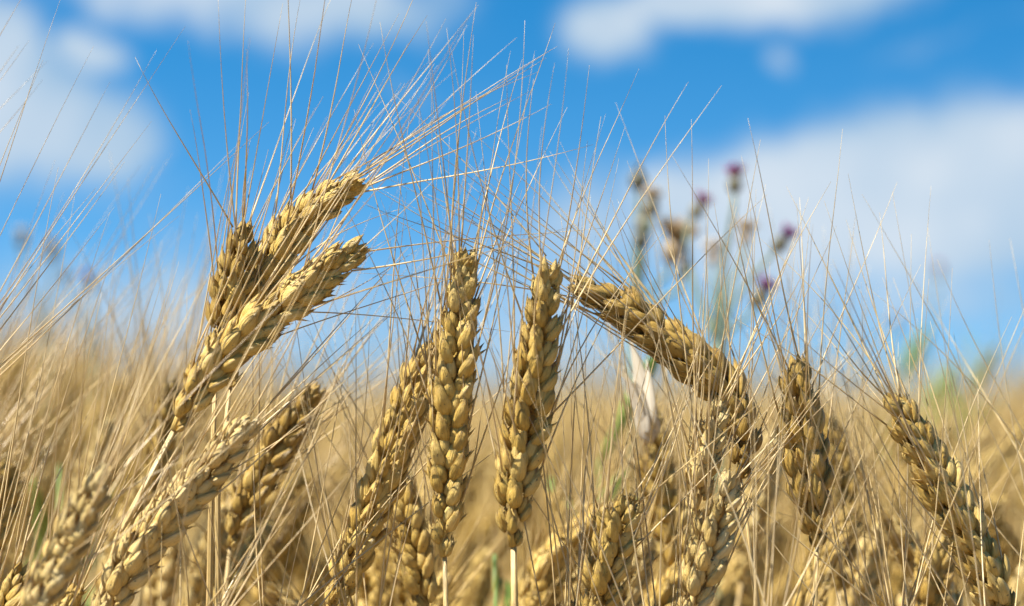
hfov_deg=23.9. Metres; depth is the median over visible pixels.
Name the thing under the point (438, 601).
wheat stalk
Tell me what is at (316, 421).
wheat stalk
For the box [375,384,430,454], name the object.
wheat stalk
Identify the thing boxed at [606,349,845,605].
wheat stalk
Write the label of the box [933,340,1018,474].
wheat stalk
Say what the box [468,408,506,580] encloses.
wheat stalk
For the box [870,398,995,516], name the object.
wheat stalk
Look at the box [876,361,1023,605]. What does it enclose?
wheat stalk
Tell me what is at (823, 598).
wheat stalk
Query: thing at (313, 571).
wheat stalk
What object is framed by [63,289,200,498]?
wheat stalk
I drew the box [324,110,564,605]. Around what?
wheat stalk
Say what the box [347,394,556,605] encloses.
wheat stalk
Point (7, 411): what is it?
wheat stalk
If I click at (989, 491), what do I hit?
wheat stalk
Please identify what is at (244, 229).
wheat stalk
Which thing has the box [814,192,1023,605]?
wheat stalk
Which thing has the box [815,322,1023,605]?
wheat stalk
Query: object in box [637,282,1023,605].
wheat stalk
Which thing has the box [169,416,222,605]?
wheat stalk
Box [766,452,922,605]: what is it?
wheat stalk
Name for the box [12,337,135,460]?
wheat stalk
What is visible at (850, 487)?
wheat stalk
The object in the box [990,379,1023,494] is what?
wheat stalk
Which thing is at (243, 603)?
wheat stalk
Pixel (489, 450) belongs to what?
wheat stalk
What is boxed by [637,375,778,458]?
wheat stalk
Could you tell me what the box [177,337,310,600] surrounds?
wheat stalk
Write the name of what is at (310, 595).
wheat stalk
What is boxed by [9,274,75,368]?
wheat stalk
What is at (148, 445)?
wheat stalk
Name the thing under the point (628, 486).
wheat stalk
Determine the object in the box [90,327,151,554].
wheat stalk
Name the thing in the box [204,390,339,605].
wheat stalk
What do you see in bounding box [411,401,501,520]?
wheat stalk
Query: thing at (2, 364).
wheat stalk
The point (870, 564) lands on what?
wheat stalk
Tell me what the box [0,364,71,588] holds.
wheat stalk
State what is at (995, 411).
wheat stalk
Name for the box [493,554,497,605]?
green weed
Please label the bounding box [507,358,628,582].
wheat stalk
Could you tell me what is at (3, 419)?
wheat stalk
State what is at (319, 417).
wheat stalk
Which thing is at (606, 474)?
wheat stalk
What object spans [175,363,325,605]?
wheat stalk
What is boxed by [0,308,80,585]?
wheat stalk
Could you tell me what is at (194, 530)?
wheat stalk
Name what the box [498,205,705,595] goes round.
wheat stalk
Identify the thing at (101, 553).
wheat stalk
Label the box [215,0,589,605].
wheat stalk
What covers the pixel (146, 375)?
wheat stalk
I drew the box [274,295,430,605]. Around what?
wheat stalk
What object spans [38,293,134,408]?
wheat stalk
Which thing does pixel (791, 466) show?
wheat stalk
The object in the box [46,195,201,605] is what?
wheat stalk
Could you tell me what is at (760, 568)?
wheat stalk
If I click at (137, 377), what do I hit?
wheat stalk
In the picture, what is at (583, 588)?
wheat stalk
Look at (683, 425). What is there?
wheat stalk
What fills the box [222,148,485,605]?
wheat stalk
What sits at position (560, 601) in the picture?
wheat stalk
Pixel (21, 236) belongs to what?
thistle
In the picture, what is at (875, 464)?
wheat stalk
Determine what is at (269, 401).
wheat stalk
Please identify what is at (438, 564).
wheat stalk
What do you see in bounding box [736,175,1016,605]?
wheat stalk
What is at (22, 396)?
wheat stalk
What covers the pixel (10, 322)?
wheat stalk
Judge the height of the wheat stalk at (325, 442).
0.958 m
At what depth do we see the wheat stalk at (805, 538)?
1.41 m
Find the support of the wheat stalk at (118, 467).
on the ground
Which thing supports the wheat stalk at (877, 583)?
on the ground
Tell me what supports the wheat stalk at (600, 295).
on the ground
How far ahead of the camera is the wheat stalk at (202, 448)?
2.03 m
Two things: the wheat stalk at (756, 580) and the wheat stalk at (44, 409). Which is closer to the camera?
the wheat stalk at (756, 580)
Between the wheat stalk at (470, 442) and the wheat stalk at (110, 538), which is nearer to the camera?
the wheat stalk at (110, 538)
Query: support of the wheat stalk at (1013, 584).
on the ground
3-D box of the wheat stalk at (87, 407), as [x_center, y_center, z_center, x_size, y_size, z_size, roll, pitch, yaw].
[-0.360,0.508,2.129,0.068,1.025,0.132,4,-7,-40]
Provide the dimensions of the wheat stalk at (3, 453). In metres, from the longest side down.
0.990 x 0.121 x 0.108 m
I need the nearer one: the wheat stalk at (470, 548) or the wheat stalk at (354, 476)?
the wheat stalk at (470, 548)
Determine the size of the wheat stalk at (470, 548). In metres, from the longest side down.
0.960 x 0.151 x 0.079 m
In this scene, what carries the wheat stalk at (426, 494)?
on the ground
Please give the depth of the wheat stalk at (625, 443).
1.76 m
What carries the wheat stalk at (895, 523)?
on the ground
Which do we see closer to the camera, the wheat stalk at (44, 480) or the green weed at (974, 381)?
the wheat stalk at (44, 480)
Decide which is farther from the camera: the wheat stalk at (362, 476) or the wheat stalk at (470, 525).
the wheat stalk at (470, 525)
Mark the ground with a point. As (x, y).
(500, 598)
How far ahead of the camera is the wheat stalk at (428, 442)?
1.77 m
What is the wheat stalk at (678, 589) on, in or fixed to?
on the ground
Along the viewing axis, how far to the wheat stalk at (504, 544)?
1.42 m
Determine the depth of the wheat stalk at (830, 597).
1.20 m
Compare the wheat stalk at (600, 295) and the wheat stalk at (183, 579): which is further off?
the wheat stalk at (183, 579)
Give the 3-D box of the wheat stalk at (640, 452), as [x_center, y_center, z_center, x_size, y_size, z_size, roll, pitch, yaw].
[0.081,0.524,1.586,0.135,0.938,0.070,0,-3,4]
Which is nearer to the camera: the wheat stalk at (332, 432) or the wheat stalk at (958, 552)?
the wheat stalk at (958, 552)
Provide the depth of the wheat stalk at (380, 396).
1.83 m
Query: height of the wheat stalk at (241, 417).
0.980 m
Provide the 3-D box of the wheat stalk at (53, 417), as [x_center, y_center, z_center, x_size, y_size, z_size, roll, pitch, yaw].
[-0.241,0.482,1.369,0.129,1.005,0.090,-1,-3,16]
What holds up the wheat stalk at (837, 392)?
on the ground
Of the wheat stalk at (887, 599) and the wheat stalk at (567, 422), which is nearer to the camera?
the wheat stalk at (887, 599)
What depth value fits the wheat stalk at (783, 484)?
1.72 m
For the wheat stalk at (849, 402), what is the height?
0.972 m
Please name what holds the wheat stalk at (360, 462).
on the ground
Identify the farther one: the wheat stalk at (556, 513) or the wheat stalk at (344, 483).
the wheat stalk at (344, 483)
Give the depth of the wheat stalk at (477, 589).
1.08 m
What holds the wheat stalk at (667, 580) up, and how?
on the ground
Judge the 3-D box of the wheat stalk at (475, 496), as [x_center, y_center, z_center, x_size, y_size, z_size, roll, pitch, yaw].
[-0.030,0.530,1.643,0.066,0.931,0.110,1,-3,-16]
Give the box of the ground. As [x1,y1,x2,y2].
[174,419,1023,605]
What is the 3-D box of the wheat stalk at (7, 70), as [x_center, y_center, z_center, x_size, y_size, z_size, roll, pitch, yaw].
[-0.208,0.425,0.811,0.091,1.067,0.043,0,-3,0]
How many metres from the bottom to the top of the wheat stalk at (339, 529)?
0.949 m
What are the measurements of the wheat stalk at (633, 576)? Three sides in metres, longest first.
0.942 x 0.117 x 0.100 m
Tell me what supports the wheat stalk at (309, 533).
on the ground
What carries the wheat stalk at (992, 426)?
on the ground
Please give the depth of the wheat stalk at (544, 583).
0.90 m
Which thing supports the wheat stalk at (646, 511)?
on the ground
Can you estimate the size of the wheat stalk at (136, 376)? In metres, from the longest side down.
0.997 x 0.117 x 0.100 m
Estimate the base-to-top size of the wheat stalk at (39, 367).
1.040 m
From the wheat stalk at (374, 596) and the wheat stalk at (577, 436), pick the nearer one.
the wheat stalk at (374, 596)
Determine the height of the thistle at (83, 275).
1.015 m
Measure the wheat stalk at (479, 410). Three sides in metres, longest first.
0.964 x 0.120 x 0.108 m
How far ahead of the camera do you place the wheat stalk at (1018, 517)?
1.90 m
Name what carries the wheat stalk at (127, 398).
on the ground
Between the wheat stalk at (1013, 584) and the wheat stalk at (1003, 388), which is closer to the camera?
the wheat stalk at (1013, 584)
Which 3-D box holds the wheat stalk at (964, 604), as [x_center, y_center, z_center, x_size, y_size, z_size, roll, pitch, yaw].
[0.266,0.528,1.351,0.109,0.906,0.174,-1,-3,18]
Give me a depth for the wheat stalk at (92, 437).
1.30 m
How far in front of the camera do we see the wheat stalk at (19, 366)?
1.40 m
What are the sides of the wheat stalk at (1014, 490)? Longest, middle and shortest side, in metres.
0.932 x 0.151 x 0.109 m
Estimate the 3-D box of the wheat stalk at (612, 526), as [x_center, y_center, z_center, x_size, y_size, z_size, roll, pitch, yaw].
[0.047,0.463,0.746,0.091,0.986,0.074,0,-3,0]
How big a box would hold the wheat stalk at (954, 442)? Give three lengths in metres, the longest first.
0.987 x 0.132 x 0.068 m
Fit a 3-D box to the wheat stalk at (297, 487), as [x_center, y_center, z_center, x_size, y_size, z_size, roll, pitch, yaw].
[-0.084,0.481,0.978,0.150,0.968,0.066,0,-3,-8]
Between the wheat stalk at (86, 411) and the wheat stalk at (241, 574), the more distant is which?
the wheat stalk at (86, 411)
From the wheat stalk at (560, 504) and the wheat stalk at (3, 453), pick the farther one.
the wheat stalk at (3, 453)
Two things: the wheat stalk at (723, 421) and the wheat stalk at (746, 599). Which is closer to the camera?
the wheat stalk at (723, 421)
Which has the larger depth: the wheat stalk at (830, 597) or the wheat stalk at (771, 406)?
the wheat stalk at (771, 406)
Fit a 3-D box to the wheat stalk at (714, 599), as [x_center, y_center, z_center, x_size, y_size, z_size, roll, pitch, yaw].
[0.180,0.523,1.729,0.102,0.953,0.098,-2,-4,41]
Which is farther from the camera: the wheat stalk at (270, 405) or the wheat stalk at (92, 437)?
the wheat stalk at (270, 405)
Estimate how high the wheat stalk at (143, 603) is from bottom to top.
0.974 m
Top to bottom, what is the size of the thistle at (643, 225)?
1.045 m
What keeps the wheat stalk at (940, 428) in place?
on the ground
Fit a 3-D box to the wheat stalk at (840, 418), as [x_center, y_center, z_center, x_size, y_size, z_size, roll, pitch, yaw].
[0.181,0.502,1.403,0.151,0.970,0.079,-1,-6,-8]
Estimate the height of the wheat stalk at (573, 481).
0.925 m
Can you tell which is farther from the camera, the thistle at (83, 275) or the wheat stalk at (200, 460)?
the thistle at (83, 275)
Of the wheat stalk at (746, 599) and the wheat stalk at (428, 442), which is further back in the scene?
the wheat stalk at (428, 442)
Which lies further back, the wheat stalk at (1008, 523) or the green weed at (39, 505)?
the wheat stalk at (1008, 523)
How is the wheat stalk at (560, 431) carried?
on the ground
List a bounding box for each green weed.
[24,465,112,605]
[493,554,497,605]
[498,468,628,605]
[567,317,679,514]
[872,327,928,476]
[925,362,958,426]
[938,334,998,605]
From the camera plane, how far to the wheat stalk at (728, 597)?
1.08 m
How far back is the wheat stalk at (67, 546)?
0.70 m
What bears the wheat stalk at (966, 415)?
on the ground
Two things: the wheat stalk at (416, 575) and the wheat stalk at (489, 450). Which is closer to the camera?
the wheat stalk at (416, 575)
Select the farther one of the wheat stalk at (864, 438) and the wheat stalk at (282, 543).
the wheat stalk at (864, 438)
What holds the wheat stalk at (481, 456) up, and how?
on the ground
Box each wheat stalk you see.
[0,1,40,131]
[0,4,268,375]
[0,158,300,477]
[0,170,207,605]
[0,248,128,563]
[0,250,200,589]
[0,251,110,440]
[0,266,153,523]
[0,278,47,481]
[0,285,146,401]
[0,287,30,355]
[0,297,96,455]
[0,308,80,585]
[0,313,95,456]
[0,319,109,573]
[0,324,105,410]
[0,328,163,436]
[0,331,222,566]
[0,363,57,417]
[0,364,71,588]
[0,403,35,534]
[2,307,143,605]
[2,387,125,580]
[4,345,88,470]
[6,351,132,478]
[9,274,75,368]
[9,290,110,574]
[9,293,92,396]
[11,312,80,427]
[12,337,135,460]
[20,217,291,605]
[22,314,261,605]
[29,255,269,605]
[37,315,91,590]
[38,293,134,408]
[42,321,145,605]
[43,313,111,547]
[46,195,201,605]
[49,297,123,554]
[50,342,208,515]
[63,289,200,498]
[65,156,262,605]
[66,304,192,500]
[70,321,220,472]
[80,339,152,479]
[81,230,365,604]
[82,274,264,509]
[89,329,180,466]
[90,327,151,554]
[91,203,424,605]
[97,335,344,605]
[98,3,599,594]
[101,318,170,395]
[101,360,334,605]
[107,331,187,406]
[113,301,500,605]
[118,442,326,605]
[130,411,224,605]
[138,302,386,605]
[142,0,380,605]
[142,361,254,605]
[161,368,339,605]
[168,335,324,567]
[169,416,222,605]
[171,344,476,605]
[172,369,382,605]
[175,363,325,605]
[177,330,256,451]
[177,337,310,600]
[181,548,189,588]
[188,430,420,605]
[191,367,295,479]
[196,366,268,457]
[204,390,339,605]
[206,351,284,504]
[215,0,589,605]
[220,286,415,605]
[220,378,372,477]
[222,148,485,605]
[231,354,318,486]
[236,351,385,536]
[240,346,350,469]
[250,380,347,456]
[254,369,359,517]
[270,260,479,605]
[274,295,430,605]
[277,346,389,480]
[279,406,440,573]
[281,368,375,501]
[282,438,410,605]
[289,359,428,586]
[290,379,495,600]
[291,416,492,597]
[292,540,327,605]
[305,384,491,526]
[305,389,452,605]
[306,384,475,598]
[306,414,411,480]
[313,339,393,496]
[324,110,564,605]
[324,369,427,546]
[337,6,565,605]
[341,377,510,541]
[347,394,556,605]
[353,104,810,605]
[354,336,499,605]
[356,341,427,466]
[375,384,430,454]
[382,419,536,605]
[394,46,761,605]
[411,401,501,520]
[419,408,482,519]
[422,363,570,561]
[426,422,558,605]
[427,364,501,604]
[430,244,701,605]
[435,506,542,605]
[447,475,488,583]
[448,393,676,602]
[449,439,565,605]
[453,363,608,559]
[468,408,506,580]
[469,371,573,527]
[469,377,495,441]
[470,356,640,533]
[470,387,689,588]
[471,379,614,464]
[473,382,557,500]
[476,355,669,576]
[479,192,736,605]
[479,374,683,605]
[479,408,625,566]
[490,384,648,605]
[491,354,775,605]
[493,399,633,575]
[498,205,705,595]
[502,396,637,605]
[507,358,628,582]
[518,315,774,602]
[524,216,816,605]
[528,385,716,605]
[530,404,683,529]
[541,361,770,605]
[546,378,600,483]
[546,399,610,497]
[547,373,765,503]
[547,406,610,476]
[552,354,659,502]
[554,417,642,538]
[568,407,687,506]
[573,390,625,513]
[579,441,800,605]
[584,357,682,497]
[590,395,757,518]
[590,403,686,520]
[595,423,666,537]
[596,387,706,494]
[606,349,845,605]
[611,121,833,597]
[616,450,776,596]
[626,199,886,605]
[629,261,1023,605]
[636,384,869,605]
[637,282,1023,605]
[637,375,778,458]
[642,435,743,564]
[644,245,920,605]
[660,347,737,490]
[664,386,788,588]
[674,120,919,605]
[680,395,772,497]
[681,405,785,501]
[684,346,895,564]
[698,355,779,464]
[704,207,950,605]
[705,367,824,428]
[710,251,921,605]
[712,369,847,605]
[713,381,857,591]
[714,353,862,605]
[717,376,956,605]
[724,347,790,583]
[733,307,889,555]
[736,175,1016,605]
[749,371,1006,605]
[755,339,971,605]
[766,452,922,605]
[774,353,1017,605]
[780,338,878,526]
[781,380,887,489]
[785,366,916,562]
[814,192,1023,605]
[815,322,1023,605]
[815,346,906,551]
[820,364,887,423]
[825,326,970,590]
[827,385,904,605]
[832,400,1023,605]
[850,392,970,496]
[855,408,893,499]
[861,370,1023,588]
[863,196,1023,560]
[863,428,995,605]
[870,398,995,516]
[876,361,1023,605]
[877,337,1023,526]
[887,340,1003,518]
[888,336,977,454]
[893,315,1023,542]
[903,383,1023,605]
[908,330,1011,519]
[911,380,1000,515]
[922,316,1023,496]
[927,293,1023,540]
[928,446,1022,535]
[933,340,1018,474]
[936,510,1023,605]
[952,379,997,442]
[953,374,1023,594]
[955,367,1023,534]
[958,468,1021,605]
[959,341,1023,587]
[968,348,1023,420]
[969,448,1021,605]
[978,332,1023,536]
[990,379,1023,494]
[993,389,1023,542]
[1009,518,1023,605]
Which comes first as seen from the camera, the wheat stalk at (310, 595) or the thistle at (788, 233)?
the wheat stalk at (310, 595)
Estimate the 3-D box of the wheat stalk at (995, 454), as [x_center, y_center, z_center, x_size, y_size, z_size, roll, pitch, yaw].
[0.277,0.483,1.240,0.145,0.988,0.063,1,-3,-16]
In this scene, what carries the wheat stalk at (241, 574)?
on the ground
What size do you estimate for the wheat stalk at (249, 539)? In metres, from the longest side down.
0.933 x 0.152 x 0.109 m
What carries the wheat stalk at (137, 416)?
on the ground
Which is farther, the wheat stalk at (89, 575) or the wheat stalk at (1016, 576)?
the wheat stalk at (89, 575)
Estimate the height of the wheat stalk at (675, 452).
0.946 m
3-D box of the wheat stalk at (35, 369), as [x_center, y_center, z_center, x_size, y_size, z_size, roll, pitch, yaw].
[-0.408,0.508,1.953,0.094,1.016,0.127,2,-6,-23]
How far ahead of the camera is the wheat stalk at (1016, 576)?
0.96 m
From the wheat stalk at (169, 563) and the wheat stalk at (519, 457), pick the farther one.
the wheat stalk at (169, 563)
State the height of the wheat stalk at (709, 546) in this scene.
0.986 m
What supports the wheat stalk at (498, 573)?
on the ground
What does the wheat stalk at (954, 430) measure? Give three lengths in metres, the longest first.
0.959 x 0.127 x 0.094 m
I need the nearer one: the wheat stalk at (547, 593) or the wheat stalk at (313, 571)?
the wheat stalk at (547, 593)
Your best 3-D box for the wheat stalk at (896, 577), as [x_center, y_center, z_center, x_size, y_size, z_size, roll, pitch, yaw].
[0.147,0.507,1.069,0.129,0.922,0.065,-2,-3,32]
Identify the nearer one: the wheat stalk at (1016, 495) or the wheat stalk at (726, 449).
the wheat stalk at (726, 449)
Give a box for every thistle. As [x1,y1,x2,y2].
[14,226,101,573]
[61,267,96,601]
[628,163,702,537]
[685,163,759,599]
[717,222,798,596]
[892,262,943,411]
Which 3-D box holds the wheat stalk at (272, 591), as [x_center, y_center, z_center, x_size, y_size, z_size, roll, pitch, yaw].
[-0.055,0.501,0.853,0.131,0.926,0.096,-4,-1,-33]
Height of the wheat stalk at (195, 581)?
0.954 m
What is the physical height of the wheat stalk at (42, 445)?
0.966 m
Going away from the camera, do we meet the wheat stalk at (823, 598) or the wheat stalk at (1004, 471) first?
the wheat stalk at (823, 598)
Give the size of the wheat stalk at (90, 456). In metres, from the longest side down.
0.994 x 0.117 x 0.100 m
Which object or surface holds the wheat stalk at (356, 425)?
on the ground
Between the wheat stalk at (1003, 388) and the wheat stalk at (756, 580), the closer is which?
the wheat stalk at (756, 580)
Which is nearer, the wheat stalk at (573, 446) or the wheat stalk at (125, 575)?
the wheat stalk at (125, 575)
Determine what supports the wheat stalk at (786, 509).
on the ground
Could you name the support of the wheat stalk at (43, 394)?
on the ground
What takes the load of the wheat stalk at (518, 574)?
on the ground
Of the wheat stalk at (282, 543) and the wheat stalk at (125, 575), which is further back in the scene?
the wheat stalk at (282, 543)
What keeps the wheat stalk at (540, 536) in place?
on the ground
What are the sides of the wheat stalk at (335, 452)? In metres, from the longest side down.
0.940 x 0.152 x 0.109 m
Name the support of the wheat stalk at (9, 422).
on the ground
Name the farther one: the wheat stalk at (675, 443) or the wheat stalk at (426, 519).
the wheat stalk at (675, 443)
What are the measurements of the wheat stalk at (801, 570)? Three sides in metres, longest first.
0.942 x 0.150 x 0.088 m
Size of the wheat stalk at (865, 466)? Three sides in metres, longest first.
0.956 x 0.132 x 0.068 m
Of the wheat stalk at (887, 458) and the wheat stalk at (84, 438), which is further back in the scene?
the wheat stalk at (887, 458)
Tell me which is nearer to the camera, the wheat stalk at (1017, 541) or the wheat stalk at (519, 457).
the wheat stalk at (519, 457)
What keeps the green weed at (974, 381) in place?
on the ground
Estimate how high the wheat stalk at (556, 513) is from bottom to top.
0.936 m
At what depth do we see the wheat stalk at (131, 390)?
1.81 m
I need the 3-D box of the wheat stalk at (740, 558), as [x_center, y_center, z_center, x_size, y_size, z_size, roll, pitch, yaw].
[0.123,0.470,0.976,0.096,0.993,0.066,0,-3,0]
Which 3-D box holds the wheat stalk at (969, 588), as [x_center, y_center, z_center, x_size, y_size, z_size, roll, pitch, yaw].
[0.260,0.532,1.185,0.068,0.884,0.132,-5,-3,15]
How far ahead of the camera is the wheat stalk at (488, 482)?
1.47 m
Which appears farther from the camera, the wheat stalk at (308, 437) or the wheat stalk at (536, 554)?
the wheat stalk at (308, 437)
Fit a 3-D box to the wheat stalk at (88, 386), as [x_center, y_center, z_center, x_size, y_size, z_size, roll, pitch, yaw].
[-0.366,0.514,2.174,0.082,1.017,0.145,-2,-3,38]
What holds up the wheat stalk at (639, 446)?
on the ground
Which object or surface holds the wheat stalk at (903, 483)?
on the ground
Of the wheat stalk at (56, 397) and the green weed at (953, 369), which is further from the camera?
the green weed at (953, 369)
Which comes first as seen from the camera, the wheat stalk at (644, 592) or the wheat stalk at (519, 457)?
the wheat stalk at (519, 457)
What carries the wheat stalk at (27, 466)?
on the ground
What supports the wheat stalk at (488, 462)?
on the ground
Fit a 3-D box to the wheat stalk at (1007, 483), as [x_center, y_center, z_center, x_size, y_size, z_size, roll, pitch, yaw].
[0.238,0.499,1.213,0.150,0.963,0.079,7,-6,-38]
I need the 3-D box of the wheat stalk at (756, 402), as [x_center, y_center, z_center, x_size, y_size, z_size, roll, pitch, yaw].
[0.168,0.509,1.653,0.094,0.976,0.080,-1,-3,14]
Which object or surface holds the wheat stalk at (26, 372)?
on the ground
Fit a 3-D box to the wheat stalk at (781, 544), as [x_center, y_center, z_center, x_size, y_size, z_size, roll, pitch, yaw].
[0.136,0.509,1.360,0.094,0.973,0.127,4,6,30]
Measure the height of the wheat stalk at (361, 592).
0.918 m
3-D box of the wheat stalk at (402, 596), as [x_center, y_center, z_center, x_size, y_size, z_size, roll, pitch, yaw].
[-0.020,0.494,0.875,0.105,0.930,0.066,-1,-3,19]
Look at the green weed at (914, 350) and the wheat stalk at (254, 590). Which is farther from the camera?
the green weed at (914, 350)
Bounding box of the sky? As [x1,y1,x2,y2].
[0,0,1023,417]
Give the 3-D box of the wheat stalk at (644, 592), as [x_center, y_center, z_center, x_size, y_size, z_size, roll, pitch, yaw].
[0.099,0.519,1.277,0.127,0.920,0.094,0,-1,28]
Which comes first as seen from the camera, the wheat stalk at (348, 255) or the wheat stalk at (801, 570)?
the wheat stalk at (348, 255)
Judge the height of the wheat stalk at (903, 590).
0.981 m
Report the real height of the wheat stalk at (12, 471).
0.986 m
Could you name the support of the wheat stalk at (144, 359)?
on the ground
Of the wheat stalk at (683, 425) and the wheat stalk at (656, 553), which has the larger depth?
the wheat stalk at (683, 425)
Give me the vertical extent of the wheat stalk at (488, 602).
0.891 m
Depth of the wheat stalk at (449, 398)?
0.76 m
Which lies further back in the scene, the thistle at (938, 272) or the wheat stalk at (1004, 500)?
the thistle at (938, 272)
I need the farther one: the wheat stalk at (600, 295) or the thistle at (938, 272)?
the thistle at (938, 272)
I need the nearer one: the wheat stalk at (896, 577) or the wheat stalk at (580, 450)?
the wheat stalk at (896, 577)
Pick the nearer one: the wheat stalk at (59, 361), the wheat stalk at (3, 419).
the wheat stalk at (3, 419)
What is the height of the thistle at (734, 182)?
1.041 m
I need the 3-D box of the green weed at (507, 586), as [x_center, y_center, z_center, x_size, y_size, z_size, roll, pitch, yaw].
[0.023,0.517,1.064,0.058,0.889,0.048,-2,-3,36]
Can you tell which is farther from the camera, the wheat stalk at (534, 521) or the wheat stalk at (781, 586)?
the wheat stalk at (781, 586)
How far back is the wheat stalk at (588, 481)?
1.94 m
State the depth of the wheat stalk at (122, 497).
1.26 m
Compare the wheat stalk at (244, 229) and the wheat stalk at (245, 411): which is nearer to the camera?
the wheat stalk at (244, 229)
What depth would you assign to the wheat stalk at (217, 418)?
1.83 m
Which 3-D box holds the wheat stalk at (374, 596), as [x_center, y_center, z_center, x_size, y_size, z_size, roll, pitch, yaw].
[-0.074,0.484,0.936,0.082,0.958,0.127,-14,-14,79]
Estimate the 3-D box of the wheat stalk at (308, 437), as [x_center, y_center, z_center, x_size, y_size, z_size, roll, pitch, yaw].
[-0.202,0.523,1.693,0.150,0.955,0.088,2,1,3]
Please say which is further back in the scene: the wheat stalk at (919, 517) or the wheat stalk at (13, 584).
the wheat stalk at (919, 517)
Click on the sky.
(925, 96)
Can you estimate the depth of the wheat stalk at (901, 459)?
1.31 m
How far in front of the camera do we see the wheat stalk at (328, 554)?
1.26 m
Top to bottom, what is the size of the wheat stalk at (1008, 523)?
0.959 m
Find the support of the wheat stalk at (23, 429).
on the ground
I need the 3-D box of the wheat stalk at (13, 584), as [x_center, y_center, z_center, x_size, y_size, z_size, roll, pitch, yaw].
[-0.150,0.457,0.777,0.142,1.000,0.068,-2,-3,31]
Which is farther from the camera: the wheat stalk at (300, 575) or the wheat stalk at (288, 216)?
the wheat stalk at (300, 575)
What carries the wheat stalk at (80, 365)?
on the ground
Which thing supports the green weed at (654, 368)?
on the ground
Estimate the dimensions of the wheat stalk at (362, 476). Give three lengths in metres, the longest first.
0.946 x 0.150 x 0.079 m
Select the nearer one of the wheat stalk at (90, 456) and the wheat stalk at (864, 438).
the wheat stalk at (90, 456)
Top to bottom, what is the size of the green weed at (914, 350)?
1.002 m
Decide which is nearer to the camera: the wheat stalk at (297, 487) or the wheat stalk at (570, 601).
the wheat stalk at (570, 601)

